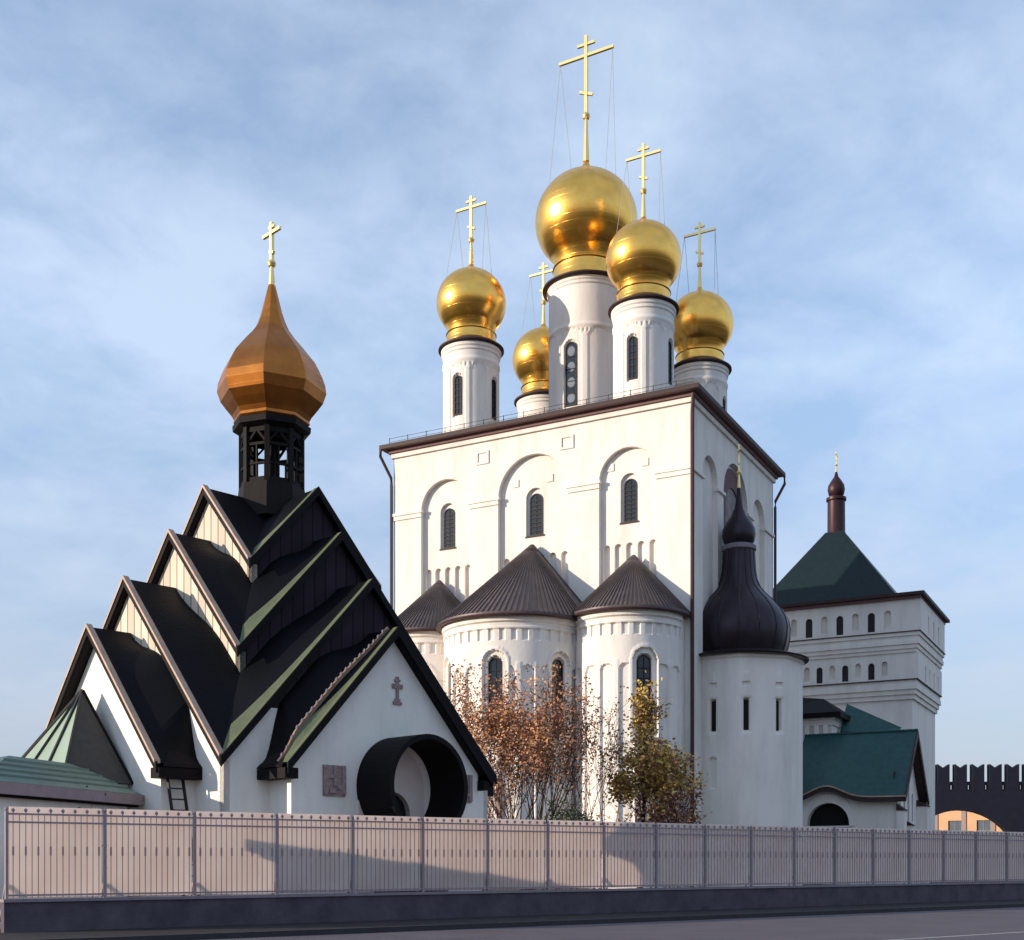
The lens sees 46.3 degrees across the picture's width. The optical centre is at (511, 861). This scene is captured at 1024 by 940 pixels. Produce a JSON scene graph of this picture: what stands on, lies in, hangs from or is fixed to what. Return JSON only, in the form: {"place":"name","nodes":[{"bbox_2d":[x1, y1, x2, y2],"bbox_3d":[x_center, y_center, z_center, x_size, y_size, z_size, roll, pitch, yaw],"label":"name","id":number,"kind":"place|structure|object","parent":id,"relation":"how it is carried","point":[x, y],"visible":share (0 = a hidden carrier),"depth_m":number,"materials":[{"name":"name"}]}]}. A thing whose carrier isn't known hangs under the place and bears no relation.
{"place":"outdoors","nodes":[
{"label":"outdoors","id":0,"kind":"place"},
{"bbox_2d":[22,221,496,896],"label":"chapel","id":1,"kind":"structure","parent":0,"point":[250,647],"depth_m":36.49,"materials":[{"name":"metal"}]},
{"bbox_2d":[374,794,405,892],"bbox_3d":[-3.803,-0.275,36.735,0.020,3.790,1.520,0,0,44],"label":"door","id":2,"kind":"structure","parent":1,"relation":"in","point":[400,804],"depth_m":37.09,"materials":[{"name":"brown wood"}]},
{"bbox_2d":[0,881,1016,932],"bbox_3d":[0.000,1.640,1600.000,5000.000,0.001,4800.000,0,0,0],"label":"ground","id":3,"kind":"structure","parent":0,"point":[803,884],"depth_m":85.37,"materials":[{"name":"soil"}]},
{"bbox_2d":[0,756,144,928],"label":"outbuilding","id":4,"kind":"structure","parent":3,"relation":"on","point":[23,781],"depth_m":31.26,"materials":[{"name":"paint"}]},
{"bbox_2d":[166,779,199,895],"bbox_3d":[-9.248,-0.370,33.860,0.929,4.032,0.522,0,0,28],"label":"ladder","id":5,"kind":"object","parent":3,"relation":"on","point":[169,788],"visible":0.27,"depth_m":33.98,"materials":[{"name":"metal"}]},
{"bbox_2d":[483,736,525,890],"bbox_3d":[-1.081,-2.083,55.443,3.346,7.471,5.225,0,0,14],"label":"thin shrub","id":6,"kind":"object","parent":3,"relation":"on","point":[498,785],"visible":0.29,"depth_m":55.86,"materials":[{"name":"brown plant"}]},
{"bbox_2d":[0,806,1023,932],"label":"fence","id":7,"kind":"object","parent":3,"relation":"on","point":[55,852],"visible":1,"depth_m":32.49,"materials":[{"name":"metal"}]},
{"bbox_2d":[28,903,1023,939],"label":"kerb","id":8,"kind":"structure","parent":3,"relation":"on","point":[227,935],"depth_m":29.59,"materials":[{"name":"concrete"}]},
{"bbox_2d":[445,654,636,889],"bbox_3d":[0.500,-4.207,57.925,9.035,11.747,10.118,0,0,-36],"label":"autumn shrub","id":9,"kind":"object","parent":3,"relation":"on","point":[536,750],"visible":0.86,"depth_m":56.70,"materials":[{"name":"orange plant"}]},
{"bbox_2d":[529,794,602,888],"bbox_3d":[2.377,-0.671,51.959,4.856,4.657,3.553,0,0,45],"label":"green bush","id":10,"kind":"object","parent":3,"relation":"on","point":[568,815],"visible":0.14,"depth_m":51.55,"materials":[{"name":"green plant"}]},
{"bbox_2d":[379,34,785,887],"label":"cathedral","id":11,"kind":"structure","parent":3,"relation":"on","point":[571,520],"depth_m":79.35,"materials":[{"name":"paint"}]},
{"bbox_2d":[444,508,454,547],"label":"window","id":12,"kind":"structure","parent":11,"relation":"in","point":[449,514],"depth_m":84.00,"materials":[{"name":"grey glass"}]},
{"bbox_2d":[530,493,542,535],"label":"window","id":13,"kind":"structure","parent":11,"relation":"in","point":[536,500],"depth_m":80.75,"materials":[{"name":"grey glass"}]},
{"bbox_2d":[624,479,636,521],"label":"window","id":14,"kind":"structure","parent":11,"relation":"in","point":[630,486],"depth_m":77.52,"materials":[{"name":"grey glass"}]},
{"bbox_2d":[527,693,664,888],"bbox_3d":[4.596,-3.237,58.806,6.294,9.786,5.813,0,0,32],"label":"bare shrub","id":15,"kind":"object","parent":3,"relation":"on","point":[609,753],"visible":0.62,"depth_m":58.00,"materials":[{"name":"brown plant"}]},
{"bbox_2d":[590,670,706,887],"bbox_3d":[6.723,-3.841,60.120,5.624,10.975,6.914,0,0,0],"label":"autumn tree","id":16,"kind":"object","parent":3,"relation":"on","point":[666,767],"visible":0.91,"depth_m":58.83,"materials":[{"name":"green plant"}]},
{"bbox_2d":[624,769,712,887],"bbox_3d":[7.734,-1.738,60.721,4.344,6.787,4.908,0,0,0],"label":"rusty bush","id":17,"kind":"object","parent":3,"relation":"on","point":[673,811],"visible":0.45,"depth_m":59.55,"materials":[{"name":"orange plant"}]},
{"bbox_2d":[699,444,808,886],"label":"corner turret","id":18,"kind":"object","parent":3,"relation":"on","point":[752,718],"visible":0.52,"depth_m":76.18,"materials":[{"name":"paint"}]},
{"bbox_2d":[712,701,715,730],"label":"slit window","id":19,"kind":"structure","parent":18,"relation":"in","point":[713,702],"depth_m":76.39,"materials":[{"name":"black glass"}]},
{"bbox_2d":[743,700,748,729],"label":"slit window","id":20,"kind":"structure","parent":18,"relation":"in","point":[745,702],"depth_m":75.72,"materials":[{"name":"black glass"}]},
{"bbox_2d":[776,701,778,730],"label":"slit window","id":21,"kind":"structure","parent":18,"relation":"in","point":[777,702],"depth_m":76.19,"materials":[{"name":"black glass"}]},
{"bbox_2d":[803,698,901,792],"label":"link wing","id":22,"kind":"structure","parent":3,"relation":"on","point":[821,716],"depth_m":91.96,"materials":[{"name":"white paint"}]},
{"bbox_2d":[803,729,930,883],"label":"gate porch","id":23,"kind":"object","parent":3,"relation":"on","point":[872,779],"visible":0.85,"depth_m":86.68,"materials":[{"name":"paint"}]},
{"bbox_2d":[0,899,1023,939],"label":"pavement","id":24,"kind":"structure","parent":0,"point":[159,931],"depth_m":30.75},
{"bbox_2d":[0,0,1023,788],"label":"sky","id":25,"kind":"structure","parent":0,"point":[856,167],"materials":[{"name":"blue"}]},
{"bbox_2d":[203,907,1023,939],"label":"road","id":26,"kind":"structure","parent":0,"point":[955,924],"depth_m":28.41,"materials":[{"name":"grey asphalt"}]},
{"bbox_2d":[894,932,1017,939],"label":"road marking","id":27,"kind":"object","parent":26,"relation":"on","point":[952,936],"depth_m":26.07,"materials":[{"name":"white paint"}]},
{"bbox_2d":[773,451,949,829],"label":"gate tower","id":28,"kind":"structure","parent":0,"point":[866,637],"depth_m":103.59,"materials":[{"name":"paint"}]},
{"bbox_2d":[806,619,811,637],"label":"window","id":29,"kind":"structure","parent":28,"relation":"in","point":[809,622],"depth_m":104.42,"materials":[{"name":"black glass"}]},
{"bbox_2d":[817,668,822,683],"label":"window","id":30,"kind":"structure","parent":28,"relation":"in","point":[819,671],"depth_m":104.24,"materials":[{"name":"black glass"}]},
{"bbox_2d":[837,616,842,634],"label":"window","id":31,"kind":"structure","parent":28,"relation":"in","point":[840,619],"depth_m":103.18,"materials":[{"name":"black glass"}]},
{"bbox_2d":[843,666,847,681],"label":"window","id":32,"kind":"structure","parent":28,"relation":"in","point":[845,669],"depth_m":103.20,"materials":[{"name":"black glass"}]},
{"bbox_2d":[868,613,874,632],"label":"window","id":33,"kind":"structure","parent":28,"relation":"in","point":[871,618],"depth_m":101.90,"materials":[{"name":"black glass"}]},
{"bbox_2d":[869,664,874,679],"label":"window","id":34,"kind":"structure","parent":28,"relation":"in","point":[871,667],"depth_m":102.15,"materials":[{"name":"black glass"}]},
{"bbox_2d":[935,811,1002,831],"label":"background house","id":35,"kind":"structure","parent":0,"point":[960,820],"depth_m":145.08,"materials":[{"name":"paint"}]},
{"bbox_2d":[949,821,960,830],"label":"window","id":36,"kind":"structure","parent":35,"relation":"in","point":[953,825],"depth_m":145.96,"materials":[{"name":"grey glass"}]},
{"bbox_2d":[977,820,989,830],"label":"window","id":37,"kind":"structure","parent":35,"relation":"in","point":[982,825],"depth_m":143.95,"materials":[{"name":"grey glass"}]},
{"bbox_2d":[935,764,1023,831],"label":"crenellated wall","id":38,"kind":"structure","parent":0,"point":[998,802],"depth_m":129.77,"materials":[{"name":"black brick"}]}
]}

